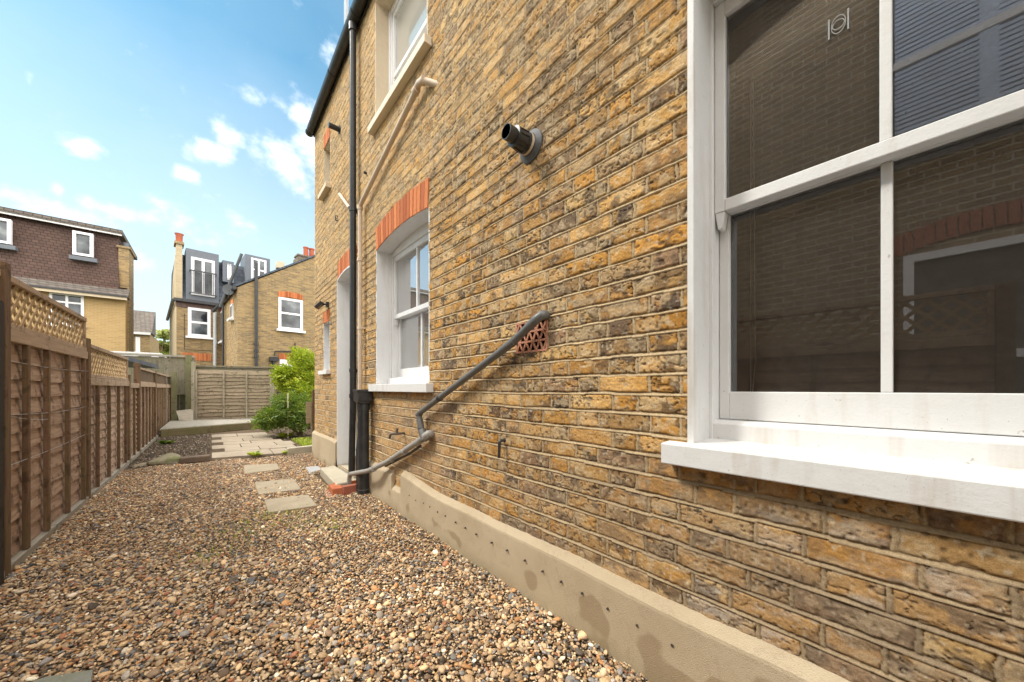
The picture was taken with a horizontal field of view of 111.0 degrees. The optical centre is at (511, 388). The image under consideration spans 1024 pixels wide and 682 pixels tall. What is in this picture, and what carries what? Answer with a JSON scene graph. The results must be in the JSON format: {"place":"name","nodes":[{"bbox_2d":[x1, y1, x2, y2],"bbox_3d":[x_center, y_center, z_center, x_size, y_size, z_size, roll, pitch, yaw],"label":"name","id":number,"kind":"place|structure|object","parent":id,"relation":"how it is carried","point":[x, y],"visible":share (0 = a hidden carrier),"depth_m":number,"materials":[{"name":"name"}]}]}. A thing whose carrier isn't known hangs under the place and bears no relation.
{"place":"outdoors","nodes":[
{"label":"outdoors","id":0,"kind":"place"},
{"bbox_2d":[0,206,136,351],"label":"brick house","id":1,"kind":"structure","parent":0,"point":[86,270],"depth_m":16.19,"materials":[{"name":"brown brick"}]},
{"bbox_2d":[0,218,12,244],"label":"window","id":2,"kind":"structure","parent":1,"relation":"in","point":[6,225],"depth_m":14.89,"materials":[{"name":"white plastic"}]},
{"bbox_2d":[46,292,86,327],"bbox_3d":[-19.953,-3.503,15.775,1.150,1.497,0.190,0,0,-41],"label":"window","id":3,"kind":"structure","parent":1,"relation":"in","point":[75,303],"depth_m":15.87,"materials":[{"name":"white plastic"}]},
{"bbox_2d":[72,230,93,257],"bbox_3d":[-19.817,-6.652,16.273,0.614,1.086,0.170,0,0,-41],"label":"window","id":4,"kind":"structure","parent":1,"relation":"in","point":[82,242],"depth_m":16.27,"materials":[{"name":"white plastic"}]},
{"bbox_2d":[93,351,177,372],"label":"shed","id":5,"kind":"structure","parent":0,"point":[143,353],"depth_m":10.54,"materials":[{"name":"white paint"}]},
{"bbox_2d":[134,310,158,352],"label":"house","id":6,"kind":"structure","parent":0,"point":[146,340],"depth_m":26.79,"materials":[{"name":"brown brick"}]},
{"bbox_2d":[136,337,139,351],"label":"window","id":7,"kind":"structure","parent":6,"relation":"in","point":[137,338],"depth_m":26.16,"materials":[{"name":"white plastic"}]},
{"bbox_2d":[0,0,352,341],"label":"sky","id":8,"kind":"structure","parent":0,"point":[150,121],"materials":[{"name":"blue"}]},
{"bbox_2d":[124,423,311,469],"bbox_3d":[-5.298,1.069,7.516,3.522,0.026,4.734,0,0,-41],"label":"soil","id":9,"kind":"structure","parent":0,"point":[200,441],"depth_m":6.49,"materials":[{"name":"brown soil"}]},
{"bbox_2d":[131,462,148,466],"bbox_3d":[-5.175,1.077,4.915,0.139,0.077,0.205,0,0,25],"label":"rock","id":10,"kind":"object","parent":9,"relation":"on","point":[142,464],"visible":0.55,"depth_m":4.87,"materials":[{"name":"stone"}]},
{"bbox_2d":[147,453,180,465],"bbox_3d":[-5.001,1.048,5.051,0.233,0.219,0.345,0,0,25],"label":"rock","id":11,"kind":"object","parent":9,"relation":"on","point":[169,458],"visible":0.63,"depth_m":5.01,"materials":[{"name":"beige stone"}]},
{"bbox_2d":[157,440,175,443],"bbox_3d":[-6.702,1.036,6.822,0.294,0.092,0.251,0,0,-41],"label":"weed","id":12,"kind":"object","parent":9,"relation":"on","point":[163,441],"visible":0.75,"depth_m":6.79,"materials":[{"name":"green plant"}]},
{"bbox_2d":[179,454,210,463],"bbox_3d":[-4.627,1.034,5.143,0.337,0.095,0.149,0,0,-39],"label":"edging stone","id":13,"kind":"object","parent":9,"relation":"on","point":[193,459],"visible":0.96,"depth_m":5.10,"materials":[{"name":"brown stone"}]},
{"bbox_2d":[160,418,256,437],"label":"deck","id":14,"kind":"structure","parent":9,"relation":"on","point":[177,428],"depth_m":8.79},
{"bbox_2d":[176,409,192,420],"bbox_3d":[-9.175,0.746,9.871,0.362,0.319,0.330,0,0,-41],"label":"stone slab","id":15,"kind":"object","parent":14,"relation":"on","point":[185,415],"depth_m":9.85,"materials":[{"name":"beige stone"}]},
{"bbox_2d":[212,433,236,438],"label":"patio slab","id":16,"kind":"structure","parent":9,"relation":"on","point":[217,436],"depth_m":7.80,"materials":[{"name":"stone"}]},
{"bbox_2d":[212,444,240,450],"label":"patio slab","id":17,"kind":"structure","parent":9,"relation":"on","point":[218,447],"depth_m":6.33,"materials":[{"name":"stone"}]},
{"bbox_2d":[212,438,242,444],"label":"patio slab","id":18,"kind":"structure","parent":9,"relation":"on","point":[214,442],"depth_m":7.05,"materials":[{"name":"stone"}]},
{"bbox_2d":[223,441,250,444],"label":"patio slab","id":19,"kind":"structure","parent":9,"relation":"on","point":[236,442],"depth_m":6.79,"materials":[{"name":"stone"}]},
{"bbox_2d":[221,436,252,439],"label":"patio slab","id":20,"kind":"structure","parent":9,"relation":"on","point":[238,437],"depth_m":7.52,"materials":[{"name":"stone"}]},
{"bbox_2d":[224,446,259,451],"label":"patio slab","id":21,"kind":"structure","parent":9,"relation":"on","point":[241,448],"depth_m":6.11,"materials":[{"name":"stone"}]},
{"bbox_2d":[191,362,293,419],"bbox_3d":[-7.238,0.162,10.999,4.300,1.840,0.250,0,0,-23],"label":"wooden fence","id":22,"kind":"object","parent":9,"relation":"on","point":[217,392],"visible":0.56,"depth_m":10.44,"materials":[{"name":"beige wood"}]},
{"bbox_2d":[212,449,272,460],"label":"patio slab","id":23,"kind":"structure","parent":9,"relation":"on","point":[232,454],"depth_m":5.56,"materials":[{"name":"stone"}]},
{"bbox_2d":[237,432,268,435],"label":"patio slab","id":24,"kind":"structure","parent":9,"relation":"on","point":[251,434],"depth_m":7.98,"materials":[{"name":"stone"}]},
{"bbox_2d":[240,442,275,446],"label":"patio slab","id":25,"kind":"structure","parent":9,"relation":"on","point":[257,444],"depth_m":6.56,"materials":[{"name":"stone"}]},
{"bbox_2d":[243,437,272,440],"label":"patio slab","id":26,"kind":"structure","parent":9,"relation":"on","point":[255,439],"depth_m":7.24,"materials":[{"name":"stone"}]},
{"bbox_2d":[252,434,275,437],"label":"patio slab","id":27,"kind":"structure","parent":9,"relation":"on","point":[269,435],"depth_m":7.64,"materials":[{"name":"stone"}]},
{"bbox_2d":[250,439,281,442],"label":"patio slab","id":28,"kind":"structure","parent":9,"relation":"on","point":[261,441],"depth_m":6.95,"materials":[{"name":"stone"}]},
{"bbox_2d":[259,444,295,449],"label":"patio slab","id":29,"kind":"structure","parent":9,"relation":"on","point":[269,447],"depth_m":6.32,"materials":[{"name":"stone"}]},
{"bbox_2d":[247,388,311,435],"bbox_3d":[-4.999,0.535,7.819,1.396,1.108,1.396,0,0,-41],"label":"shrub","id":30,"kind":"object","parent":9,"relation":"on","point":[275,414],"visible":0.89,"depth_m":7.65,"materials":[{"name":"green plant"}]},
{"bbox_2d":[274,441,294,444],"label":"patio slab","id":31,"kind":"structure","parent":9,"relation":"on","point":[282,442],"depth_m":6.79,"materials":[{"name":"stone"}]},
{"bbox_2d":[278,432,294,437],"bbox_3d":[-4.990,1.026,7.739,0.375,0.111,0.401,0,0,-11],"label":"weed","id":32,"kind":"object","parent":9,"relation":"on","point":[282,434],"visible":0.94,"depth_m":7.71,"materials":[{"name":"green plant"}]},
{"bbox_2d":[287,393,288,437],"bbox_3d":[-4.882,0.592,7.670,0.024,0.980,0.025,0,0,-41],"label":"garden stake","id":33,"kind":"object","parent":9,"relation":"on","point":[287,412],"visible":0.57,"depth_m":7.65,"materials":[{"name":"beige wood"}]},
{"bbox_2d":[269,346,314,428],"bbox_3d":[-5.401,-0.023,9.044,1.349,2.222,1.952,0,0,-41],"label":"shrub","id":34,"kind":"object","parent":9,"relation":"on","point":[300,365],"visible":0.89,"depth_m":8.88,"materials":[{"name":"green plant"}]},
{"bbox_2d":[306,390,314,431],"bbox_3d":[-2.366,0.507,8.922,5.004,1.150,0.080,0,0,-41],"label":"wooden fence","id":35,"kind":"object","parent":9,"relation":"on","point":[310,412],"visible":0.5,"depth_m":7.34,"materials":[{"name":"brown wood"}]},
{"bbox_2d":[166,232,314,396],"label":"brick house","id":36,"kind":"structure","parent":0,"point":[251,310],"depth_m":16.07,"materials":[{"name":"brown brick"}]},
{"bbox_2d":[186,307,212,339],"bbox_3d":[-14.780,-3.066,16.646,0.190,1.437,0.967,0,0,44],"label":"window","id":37,"kind":"structure","parent":36,"relation":"in","point":[199,320],"depth_m":16.65,"materials":[{"name":"white plastic"}]},
{"bbox_2d":[218,308,221,343],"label":"window","id":38,"kind":"structure","parent":36,"relation":"in","point":[220,342],"depth_m":16.92,"materials":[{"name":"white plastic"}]},
{"bbox_2d":[227,298,233,321],"bbox_3d":[-11.986,-3.336,14.990,0.700,0.915,0.170,0,0,44],"label":"window","id":39,"kind":"structure","parent":36,"relation":"in","point":[231,318],"depth_m":14.84,"materials":[{"name":"white plastic"}]},
{"bbox_2d":[280,359,287,366],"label":"window","id":40,"kind":"structure","parent":36,"relation":"in","point":[281,360],"depth_m":15.34,"materials":[{"name":"white plastic"}]},
{"bbox_2d":[276,291,305,333],"bbox_3d":[-9.745,-3.365,15.528,0.190,1.765,1.097,0,0,44],"label":"window","id":41,"kind":"structure","parent":36,"relation":"in","point":[290,311],"depth_m":15.52,"materials":[{"name":"white plastic"}]},
{"bbox_2d":[291,437,311,445],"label":"grass","id":42,"kind":"structure","parent":0,"point":[302,441],"depth_m":7.03,"materials":[{"name":"green plant"}]},
{"bbox_2d":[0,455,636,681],"bbox_3d":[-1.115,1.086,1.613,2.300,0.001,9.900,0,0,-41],"label":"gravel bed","id":43,"kind":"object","parent":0,"point":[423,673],"depth_m":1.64,"materials":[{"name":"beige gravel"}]},
{"bbox_2d":[32,670,92,681],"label":"stepping slab","id":44,"kind":"structure","parent":43,"relation":"on","point":[84,676],"depth_m":1.29,"materials":[{"name":"grey stone"}]},
{"bbox_2d":[246,450,261,455],"bbox_3d":[-3.975,1.015,5.456,0.238,0.073,0.233,0,0,-41],"label":"weed","id":45,"kind":"object","parent":43,"relation":"on","point":[256,453],"visible":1,"depth_m":5.44,"materials":[{"name":"green plant"}]},
{"bbox_2d":[244,463,279,474],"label":"stepping slab","id":46,"kind":"structure","parent":43,"relation":"on","point":[254,469],"depth_m":4.65,"materials":[{"name":"stone"}]},
{"bbox_2d":[168,502,362,577],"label":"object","id":47,"kind":"object","parent":43,"relation":"on","point":[217,553],"visible":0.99,"depth_m":2.71,"materials":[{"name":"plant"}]},
{"bbox_2d":[255,479,300,495],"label":"stepping slab","id":48,"kind":"structure","parent":43,"relation":"on","point":[268,485],"depth_m":3.79,"materials":[{"name":"stone"}]},
{"bbox_2d":[270,448,285,455],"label":"patio slab","id":49,"kind":"structure","parent":43,"relation":"on","point":[277,451],"depth_m":5.85,"materials":[{"name":"stone"}]},
{"bbox_2d":[264,495,316,513],"bbox_3d":[-2.064,1.075,3.268,0.364,0.034,0.511,0,0,-41],"label":"stepping slab","id":50,"kind":"object","parent":43,"relation":"on","point":[286,503],"depth_m":3.23,"materials":[{"name":"stone"}]},
{"bbox_2d":[286,445,311,454],"bbox_3d":[-3.441,1.022,5.824,0.489,0.130,0.090,0,0,-45],"label":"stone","id":51,"kind":"object","parent":43,"relation":"on","point":[299,449],"visible":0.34,"depth_m":5.74,"materials":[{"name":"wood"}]},
{"bbox_2d":[305,466,319,473],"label":"stone slab","id":52,"kind":"structure","parent":43,"relation":"on","point":[312,469],"depth_m":4.66,"materials":[{"name":"white stone"}]},
{"bbox_2d":[320,466,355,485],"bbox_3d":[-2.057,1.048,4.099,0.232,0.108,0.990,0,0,-41],"label":"doorstep","id":53,"kind":"object","parent":43,"relation":"on","point":[332,475],"visible":0.64,"depth_m":4.06,"materials":[{"name":"concrete"}]},
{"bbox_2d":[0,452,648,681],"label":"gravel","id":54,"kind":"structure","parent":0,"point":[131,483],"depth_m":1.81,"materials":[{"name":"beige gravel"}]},
{"bbox_2d":[329,484,341,495],"bbox_3d":[-1.812,1.043,3.622,0.100,0.078,0.215,0,0,-37],"label":"brick","id":55,"kind":"object","parent":54,"relation":"on","point":[335,489],"visible":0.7,"depth_m":3.55,"materials":[{"name":"orange brick"}]},
{"bbox_2d":[342,483,356,495],"bbox_3d":[-1.634,1.036,3.628,0.215,0.092,0.065,0,0,-44],"label":"brick","id":56,"kind":"object","parent":54,"relation":"on","point":[348,489],"visible":0.43,"depth_m":3.57,"materials":[{"name":"red brick"}]},
{"label":"ground","id":57,"kind":"structure","parent":0,"visible":0},
{"bbox_2d":[0,261,170,585],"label":"wooden fence","id":58,"kind":"object","parent":57,"relation":"on","point":[77,433],"visible":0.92,"depth_m":2.73,"materials":[{"name":"brown wood"}]},
{"bbox_2d":[92,356,157,372],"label":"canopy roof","id":59,"kind":"structure","parent":57,"relation":"on","point":[144,364],"depth_m":7.42,"materials":[{"name":"grey wood"}]},
{"bbox_2d":[92,352,195,420],"bbox_3d":[-10.316,0.057,9.744,2.375,2.050,0.520,0,0,-41],"label":"board fence","id":60,"kind":"object","parent":57,"relation":"on","point":[181,400],"visible":0.42,"depth_m":10.18,"materials":[{"name":"wood"}]},
{"bbox_2d":[155,329,169,357],"bbox_3d":[-32.367,-2.271,32.738,2.483,6.720,2.167,0,0,21],"label":"tree","id":61,"kind":"object","parent":57,"relation":"on","point":[164,345],"visible":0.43,"depth_m":32.53,"materials":[{"name":"green plant"}]},
{"bbox_2d":[305,0,1023,681],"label":"brick house","id":62,"kind":"structure","parent":57,"relation":"on","point":[669,340],"depth_m":1.64,"materials":[{"name":"brown brick"}]},
{"bbox_2d":[318,128,330,200],"bbox_3d":[-2.459,-3.189,5.133,0.570,0.942,0.540,0,0,-41],"label":"window","id":63,"kind":"structure","parent":62,"relation":"in","point":[326,187],"depth_m":5.08,"materials":[{"name":"white"}]},
{"bbox_2d":[318,309,330,374],"bbox_3d":[-2.471,-0.629,5.156,0.560,0.942,0.530,0,0,-41],"label":"window","id":64,"kind":"structure","parent":62,"relation":"in","point":[326,315],"depth_m":5.15,"materials":[{"name":"white paint"}]},
{"bbox_2d":[337,245,357,476],"bbox_3d":[-1.923,-0.279,4.335,0.232,2.761,0.798,0,0,-41],"label":"door","id":65,"kind":"structure","parent":62,"relation":"in","point":[343,266],"depth_m":4.59,"materials":[{"name":"white paint"}]},
{"bbox_2d":[368,0,431,135],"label":"window","id":66,"kind":"structure","parent":62,"relation":"in","point":[402,39],"depth_m":3.46,"materials":[{"name":"white plastic"}]},
{"bbox_2d":[368,178,433,391],"bbox_3d":[-0.864,-0.803,3.182,0.440,1.666,1.240,0,0,-41],"label":"window","id":67,"kind":"structure","parent":62,"relation":"in","point":[403,258],"depth_m":3.33,"materials":[{"name":"white paint"}]},
{"bbox_2d":[661,0,1023,522],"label":"window","id":68,"kind":"structure","parent":62,"relation":"in","point":[956,452],"depth_m":1.06,"materials":[{"name":"white paint"}]}
]}

